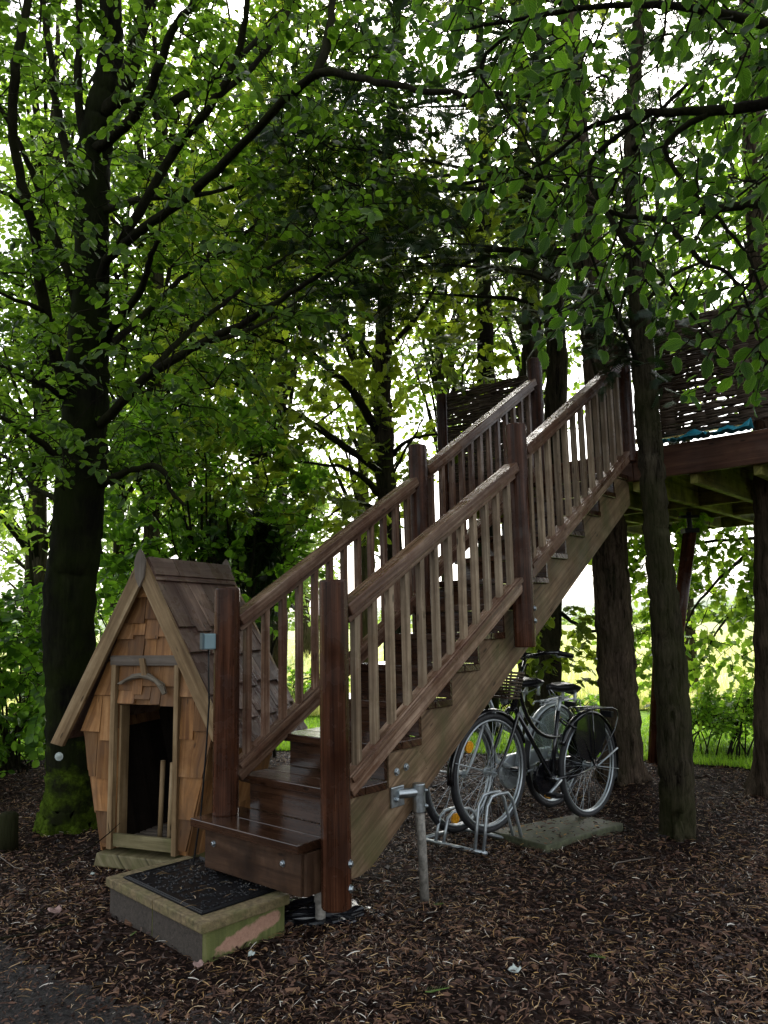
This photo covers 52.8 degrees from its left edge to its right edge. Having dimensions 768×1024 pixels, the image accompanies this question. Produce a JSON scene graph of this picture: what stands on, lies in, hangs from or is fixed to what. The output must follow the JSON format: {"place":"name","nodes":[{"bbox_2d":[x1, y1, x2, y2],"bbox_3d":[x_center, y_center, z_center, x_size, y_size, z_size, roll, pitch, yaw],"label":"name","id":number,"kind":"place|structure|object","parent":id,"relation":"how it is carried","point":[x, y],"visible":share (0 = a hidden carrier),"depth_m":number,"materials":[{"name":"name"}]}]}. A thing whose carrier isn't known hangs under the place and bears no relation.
{"place":"outdoors","nodes":[
{"label":"outdoors","id":0,"kind":"place"},
{"bbox_2d":[0,939,264,1023],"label":"asphalt path","id":1,"kind":"structure","parent":0,"point":[71,998],"depth_m":2.63,"materials":[{"name":"grey asphalt"}]},
{"bbox_2d":[0,939,260,1023],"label":"path grit","id":2,"kind":"object","parent":1,"relation":"on","point":[40,998],"visible":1,"depth_m":2.62,"materials":[{"name":"grey gravel"}]},
{"bbox_2d":[0,709,753,768],"bbox_3d":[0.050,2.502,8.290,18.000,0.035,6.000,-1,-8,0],"label":"lawn","id":3,"kind":"structure","parent":0,"point":[643,712],"depth_m":8.12,"materials":[{"name":"green plant"}]},
{"bbox_2d":[0,64,200,702],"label":"tree","id":4,"kind":"object","parent":3,"relation":"on","point":[36,552],"visible":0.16,"depth_m":10.57,"materials":[{"name":"green plant"}]},
{"bbox_2d":[94,541,174,646],"bbox_3d":[-2.761,1.504,8.308,1.251,2.240,2.932,1,-9,-18],"label":"laurel bush","id":5,"kind":"object","parent":3,"relation":"on","point":[105,616],"visible":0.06,"depth_m":7.90,"materials":[{"name":"green plant"}]},
{"bbox_2d":[0,0,340,557],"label":"tree","id":6,"kind":"object","parent":3,"relation":"on","point":[157,120],"visible":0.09,"depth_m":11.44,"materials":[{"name":"green plant"}]},
{"bbox_2d":[499,683,512,715],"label":"hedge shrub","id":7,"kind":"object","parent":3,"relation":"on","point":[501,706],"visible":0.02,"depth_m":10.28,"materials":[{"name":"green plant"}]},
{"bbox_2d":[563,688,599,714],"bbox_3d":[2.498,2.499,10.091,1.252,0.626,1.337,-1,-8,0],"label":"hedge shrub","id":8,"kind":"object","parent":3,"relation":"on","point":[593,697],"visible":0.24,"depth_m":9.89,"materials":[{"name":"green plant"}]},
{"bbox_2d":[690,682,753,754],"bbox_3d":[3.209,2.090,7.633,0.981,0.841,1.484,-5,-9,28],"label":"hedge shrub","id":9,"kind":"object","parent":3,"relation":"on","point":[711,701],"visible":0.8,"depth_m":7.26,"materials":[{"name":"green plant"}]},
{"bbox_2d":[695,675,754,760],"bbox_3d":[3.721,2.019,7.645,1.088,0.844,1.667,-7,-10,36],"label":"hedge shrub","id":10,"kind":"object","parent":3,"relation":"on","point":[735,706],"visible":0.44,"depth_m":7.38,"materials":[{"name":"green plant"}]},
{"bbox_2d":[1,622,754,715],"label":"meadow","id":11,"kind":"structure","parent":0,"point":[710,626],"depth_m":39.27,"materials":[{"name":"green plant"}]},
{"bbox_2d":[0,136,132,582],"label":"tree","id":12,"kind":"object","parent":11,"relation":"on","point":[3,237],"visible":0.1,"depth_m":11.34,"materials":[{"name":"green plant"}]},
{"bbox_2d":[0,469,142,601],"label":"meadow tree","id":13,"kind":"object","parent":11,"relation":"on","point":[18,562],"visible":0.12,"depth_m":34.61,"materials":[{"name":"green plant"}]},
{"bbox_2d":[0,0,224,698],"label":"tree","id":14,"kind":"object","parent":11,"relation":"on","point":[45,105],"visible":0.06,"depth_m":12.70,"materials":[{"name":"green plant"}]},
{"bbox_2d":[47,451,180,590],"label":"meadow tree","id":15,"kind":"object","parent":11,"relation":"on","point":[128,503],"visible":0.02,"depth_m":38.02,"materials":[{"name":"green plant"}]},
{"bbox_2d":[0,151,239,615],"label":"tree","id":16,"kind":"object","parent":11,"relation":"on","point":[116,547],"visible":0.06,"depth_m":10.94,"materials":[{"name":"green plant"}]},
{"bbox_2d":[1,43,344,559],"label":"tree","id":17,"kind":"object","parent":11,"relation":"on","point":[327,453],"visible":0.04,"depth_m":11.95,"materials":[{"name":"green plant"}]},
{"bbox_2d":[136,451,248,546],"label":"meadow tree","id":18,"kind":"object","parent":11,"relation":"on","point":[215,488],"visible":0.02,"depth_m":41.52,"materials":[{"name":"green plant"}]},
{"bbox_2d":[63,0,427,647],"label":"tree","id":19,"kind":"object","parent":11,"relation":"on","point":[184,60],"visible":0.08,"depth_m":11.95,"materials":[{"name":"green plant"}]},
{"bbox_2d":[141,23,431,667],"bbox_3d":[-1.944,-3.136,14.081,5.625,12.908,5.020,-7,-10,35],"label":"tree","id":20,"kind":"object","parent":11,"relation":"on","point":[340,418],"visible":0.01,"depth_m":13.11,"materials":[{"name":"green plant"}]},
{"bbox_2d":[267,489,339,626],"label":"meadow tree","id":21,"kind":"object","parent":11,"relation":"on","point":[306,583],"visible":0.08,"depth_m":26.36,"materials":[{"name":"green plant"}]},
{"bbox_2d":[273,444,353,657],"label":"meadow tree","id":22,"kind":"object","parent":11,"relation":"on","point":[325,507],"visible":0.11,"depth_m":30.07,"materials":[{"name":"green plant"}]},
{"bbox_2d":[236,92,477,662],"bbox_3d":[-0.562,-2.954,14.518,5.102,12.619,5.409,-1,-8,0],"label":"tree","id":23,"kind":"object","parent":11,"relation":"on","point":[350,351],"visible":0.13,"depth_m":14.31,"materials":[{"name":"green plant"}]},
{"bbox_2d":[335,123,579,580],"bbox_3d":[1.203,-1.883,13.538,4.276,10.150,4.732,-5,-9,28],"label":"tree","id":24,"kind":"object","parent":11,"relation":"on","point":[439,376],"visible":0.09,"depth_m":13.30,"materials":[{"name":"green plant"}]},
{"bbox_2d":[392,88,626,528],"bbox_3d":[2.165,-2.397,13.306,4.377,11.065,4.626,-1,-8,0],"label":"tree","id":25,"kind":"object","parent":11,"relation":"on","point":[517,361],"visible":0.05,"depth_m":12.92,"materials":[{"name":"green plant"}]},
{"bbox_2d":[550,90,767,692],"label":"tree","id":26,"kind":"object","parent":11,"relation":"on","point":[691,641],"visible":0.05,"depth_m":13.32,"materials":[{"name":"green plant"}]},
{"bbox_2d":[619,15,767,430],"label":"tree","id":27,"kind":"object","parent":11,"relation":"on","point":[743,220],"visible":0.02,"depth_m":12.87,"materials":[{"name":"green plant"}]},
{"bbox_2d":[12,594,753,632],"bbox_3d":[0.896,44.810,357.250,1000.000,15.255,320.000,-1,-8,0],"label":"hills","id":28,"kind":"structure","parent":0,"point":[588,608],"depth_m":331.96,"materials":[{"name":"green plant"}]},
{"bbox_2d":[0,631,767,1023],"bbox_3d":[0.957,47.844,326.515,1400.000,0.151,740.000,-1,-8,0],"label":"ground","id":29,"kind":"structure","parent":0,"point":[582,999],"depth_m":3.23,"materials":[{"name":"brown wood"}]},
{"bbox_2d":[0,811,18,852],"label":"stump","id":30,"kind":"object","parent":29,"relation":"on","point":[9,834],"visible":1,"depth_m":4.67,"materials":[{"name":"wood"}]},
{"bbox_2d":[0,570,45,777],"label":"laurel bush","id":31,"kind":"object","parent":29,"relation":"on","point":[26,719],"visible":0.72,"depth_m":6.50,"materials":[{"name":"green plant"}]},
{"bbox_2d":[0,915,97,939],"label":"fallen twig","id":32,"kind":"object","parent":29,"relation":"on","point":[23,934],"visible":1,"depth_m":3.25,"materials":[{"name":"brown wood"}]},
{"bbox_2d":[47,905,61,913],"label":"dead leaf","id":33,"kind":"object","parent":29,"relation":"on","point":[57,909],"visible":1,"depth_m":3.46,"materials":[{"name":"pink plant"}]},
{"bbox_2d":[58,823,119,863],"bbox_3d":[-1.607,1.811,4.217,0.314,0.194,0.063,1,-8,-17],"label":"dead twig","id":34,"kind":"object","parent":29,"relation":"on","point":[90,846],"visible":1,"depth_m":4.22,"materials":[{"name":"brown wood"}]},
{"bbox_2d":[94,847,204,869],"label":"base slab","id":35,"kind":"structure","parent":29,"relation":"on","point":[125,858],"depth_m":4.25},
{"bbox_2d":[51,549,307,856],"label":"shingle house","id":36,"kind":"structure","parent":35,"relation":"on","point":[136,712],"depth_m":4.42,"materials":[{"name":"brown wood"}]},
{"bbox_2d":[157,760,165,836],"bbox_3d":[-1.259,1.622,4.374,0.040,0.421,0.027,-4,-9,22],"label":"wooden pole","id":37,"kind":"object","parent":36,"relation":"in","point":[161,798],"visible":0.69,"depth_m":4.37,"materials":[{"name":"brown wood"}]},
{"bbox_2d":[167,762,171,837],"bbox_3d":[-1.185,1.611,4.301,0.042,0.421,0.027,-4,-9,22],"label":"wooden pole","id":38,"kind":"object","parent":36,"relation":"attached to","point":[169,810],"visible":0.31,"depth_m":4.29,"materials":[{"name":"brown wood"}]},
{"bbox_2d":[106,856,289,963],"bbox_3d":[-0.820,1.712,3.334,0.425,0.194,0.828,7,-11,-44],"label":"concrete step","id":39,"kind":"object","parent":29,"relation":"on","point":[194,936],"visible":0.58,"depth_m":3.10,"materials":[{"name":"grey concrete"}]},
{"bbox_2d":[123,856,276,915],"bbox_3d":[-0.798,1.613,3.370,0.400,0.009,0.673,7,-11,-44],"label":"door mat","id":40,"kind":"object","parent":39,"relation":"on","point":[218,887],"depth_m":3.31,"materials":[{"name":"black rubber"}]},
{"bbox_2d":[140,865,252,905],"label":"fallen needles","id":41,"kind":"object","parent":40,"relation":"on","point":[194,891],"visible":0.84,"depth_m":3.23,"materials":[{"name":"brown plant"}]},
{"bbox_2d":[193,959,203,968],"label":"dead leaf","id":42,"kind":"object","parent":29,"relation":"on","point":[199,964],"visible":1,"depth_m":2.88,"materials":[{"name":"pink plant"}]},
{"bbox_2d":[96,389,336,657],"bbox_3d":[-1.794,0.566,7.198,2.808,3.823,2.747,-1,-8,0],"label":"beech hedge","id":43,"kind":"object","parent":29,"relation":"on","point":[126,536],"visible":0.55,"depth_m":6.85,"materials":[{"name":"green plant"}]},
{"bbox_2d":[192,484,306,756],"bbox_3d":[-1.439,1.119,7.970,1.326,2.864,1.855,0,-8,-8],"label":"beech hedge","id":44,"kind":"object","parent":29,"relation":"on","point":[272,559],"visible":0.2,"depth_m":7.70,"materials":[{"name":"green plant"}]},
{"bbox_2d":[247,950,254,956],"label":"dead leaf","id":45,"kind":"object","parent":29,"relation":"on","point":[251,952],"visible":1,"depth_m":2.94,"materials":[{"name":"white plant"}]},
{"bbox_2d":[0,0,551,835],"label":"beech tree","id":46,"kind":"object","parent":29,"relation":"on","point":[74,464],"visible":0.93,"depth_m":4.99,"materials":[{"name":"green plant"}]},
{"bbox_2d":[116,91,519,735],"bbox_3d":[-0.689,-1.872,7.797,4.501,8.348,4.350,-1,-8,0],"label":"maple tree","id":47,"kind":"object","parent":29,"relation":"on","point":[382,361],"visible":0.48,"depth_m":7.20,"materials":[{"name":"green plant"}]},
{"bbox_2d":[287,663,350,699],"bbox_3d":[-1.189,2.766,12.006,1.635,0.900,2.213,-1,-8,0],"label":"hedge shrub","id":48,"kind":"object","parent":29,"relation":"on","point":[292,679],"visible":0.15,"depth_m":11.76,"materials":[{"name":"green plant"}]},
{"bbox_2d":[284,895,384,927],"bbox_3d":[-0.283,1.752,3.389,0.574,0.127,0.294,-1,-8,0],"label":"plastic sheet","id":49,"kind":"object","parent":29,"relation":"on","point":[298,911],"visible":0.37,"depth_m":3.31,"materials":[{"name":"black plastic"}]},
{"bbox_2d":[2,597,753,633],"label":"distant wood","id":50,"kind":"object","parent":29,"relation":"on","point":[564,622],"visible":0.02,"depth_m":159.93,"materials":[{"name":"green plant"}]},
{"bbox_2d":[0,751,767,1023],"bbox_3d":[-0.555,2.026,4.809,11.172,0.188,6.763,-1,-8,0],"label":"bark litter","id":51,"kind":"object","parent":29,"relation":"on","point":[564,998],"visible":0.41,"depth_m":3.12,"materials":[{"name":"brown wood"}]},
{"bbox_2d":[190,344,636,919],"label":"staircase","id":52,"kind":"structure","parent":29,"relation":"on","point":[436,680],"depth_m":3.91,"materials":[{"name":"brown wood"}]},
{"bbox_2d":[192,633,215,866],"bbox_3d":[-0.861,1.184,3.623,0.135,1.219,0.080,0,-8,-8],"label":"socket box","id":53,"kind":"object","parent":52,"relation":"attached to","point":[208,642],"visible":0.94,"depth_m":3.67,"materials":[{"name":"grey plastic"}]},
{"bbox_2d":[425,986,449,992],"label":"green sprig","id":54,"kind":"object","parent":29,"relation":"on","point":[430,991],"visible":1,"depth_m":2.63,"materials":[{"name":"green plant"}]},
{"bbox_2d":[336,16,565,735],"bbox_3d":[0.730,-2.500,8.468,3.087,10.214,2.955,-1,-8,0],"label":"conifer tree","id":55,"kind":"object","parent":29,"relation":"on","point":[487,332],"visible":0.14,"depth_m":8.87,"materials":[{"name":"green plant"}]},
{"bbox_2d":[426,790,522,854],"bbox_3d":[0.532,1.828,4.671,0.559,0.321,0.360,-8,-11,42],"label":"bicycle rack","id":56,"kind":"object","parent":29,"relation":"on","point":[495,793],"visible":0.8,"depth_m":4.60,"materials":[{"name":"metal"}]},
{"bbox_2d":[208,0,742,785],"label":"conifer tree","id":57,"kind":"object","parent":29,"relation":"on","point":[614,642],"visible":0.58,"depth_m":5.97,"materials":[{"name":"green plant"}]},
{"bbox_2d":[510,252,612,344],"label":"string lights","id":58,"kind":"object","parent":57,"relation":"hanging from","point":[568,305],"visible":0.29,"depth_m":5.66,"materials":[{"name":"black rubber"}]},
{"bbox_2d":[425,652,580,832],"bbox_3d":[0.854,1.498,5.245,1.802,1.109,0.601,9,-11,-44],"label":"silver bicycle","id":59,"kind":"object","parent":29,"relation":"on","point":[542,718],"visible":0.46,"depth_m":5.34,"materials":[{"name":"metal"}]},
{"bbox_2d":[508,963,520,973],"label":"dead leaf","id":60,"kind":"object","parent":29,"relation":"on","point":[513,967],"visible":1,"depth_m":2.81,"materials":[{"name":"white plant"}]},
{"bbox_2d":[433,0,623,710],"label":"maple tree","id":61,"kind":"object","parent":29,"relation":"on","point":[549,669],"visible":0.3,"depth_m":6.92,"materials":[{"name":"green plant"}]},
{"bbox_2d":[521,851,569,869],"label":"fallen twig","id":62,"kind":"object","parent":29,"relation":"on","point":[544,859],"visible":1,"depth_m":4.24,"materials":[{"name":"wood"}]},
{"bbox_2d":[492,814,622,852],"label":"paving slab","id":63,"kind":"structure","parent":29,"relation":"on","point":[586,825],"depth_m":4.79,"materials":[{"name":"grey concrete"}]},
{"bbox_2d":[447,650,618,833],"bbox_3d":[1.051,1.476,5.094,1.837,1.109,0.601,14,-14,-42],"label":"black bicycle","id":64,"kind":"object","parent":63,"relation":"on","point":[584,734],"visible":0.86,"depth_m":5.10,"materials":[{"name":"metal"}]},
{"bbox_2d":[503,814,614,843],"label":"slab litter","id":65,"kind":"object","parent":63,"relation":"on","point":[516,831],"visible":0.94,"depth_m":4.91,"materials":[{"name":"brown wood"}]},
{"bbox_2d":[443,3,722,734],"bbox_3d":[2.235,-2.302,8.256,3.245,9.559,3.343,-1,-8,0],"label":"conifer tree","id":66,"kind":"object","parent":29,"relation":"on","point":[527,348],"visible":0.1,"depth_m":8.48,"materials":[{"name":"green plant"}]},
{"bbox_2d":[401,0,767,417],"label":"beech tree","id":67,"kind":"object","parent":29,"relation":"on","point":[701,14],"visible":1,"depth_m":2.40,"materials":[{"name":"green plant"}]},
{"bbox_2d":[436,308,767,763],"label":"tree platform","id":68,"kind":"object","parent":29,"relation":"on","point":[711,477],"visible":0.46,"depth_m":6.46,"materials":[{"name":"brown wood"}]},
{"bbox_2d":[446,367,526,482],"bbox_3d":[0.933,-0.750,6.709,0.948,0.916,0.045,-8,-11,41],"label":"willow hurdle","id":69,"kind":"object","parent":68,"relation":"on","point":[486,402],"visible":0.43,"depth_m":6.80,"materials":[{"name":"brown wicker"}]},
{"bbox_2d":[662,417,753,443],"bbox_3d":[2.240,-0.567,5.452,0.661,0.082,0.111,-8,-11,41],"label":"tarpaulin","id":70,"kind":"object","parent":68,"relation":"on","point":[692,434],"visible":0.92,"depth_m":5.42,"materials":[{"name":"blue plastic"}]},
{"bbox_2d":[654,290,767,436],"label":"willow hurdle","id":71,"kind":"object","parent":68,"relation":"on","point":[711,414],"visible":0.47,"depth_m":5.53,"materials":[{"name":"brown wicker"}]},
{"bbox_2d":[449,0,767,841],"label":"slender tree","id":72,"kind":"object","parent":29,"relation":"on","point":[677,816],"visible":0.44,"depth_m":4.76,"materials":[{"name":"green plant"}]},
{"bbox_2d":[612,857,655,868],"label":"fallen twig","id":73,"kind":"object","parent":29,"relation":"on","point":[630,860],"visible":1,"depth_m":4.21,"materials":[{"name":"brown wood"}]},
{"bbox_2d":[587,442,754,730],"bbox_3d":[3.828,-0.566,8.489,3.972,6.102,2.779,-1,-8,0],"label":"maple tree","id":74,"kind":"object","parent":29,"relation":"on","point":[741,612],"visible":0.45,"depth_m":7.88,"materials":[{"name":"green plant"}]},
{"bbox_2d":[602,0,767,799],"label":"conifer tree","id":75,"kind":"object","parent":29,"relation":"on","point":[756,781],"visible":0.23,"depth_m":5.73,"materials":[{"name":"green plant"}]},
{"bbox_2d":[0,0,767,620],"label":"sky","id":76,"kind":"structure","parent":0,"point":[581,592],"materials":[{"name":"white"}]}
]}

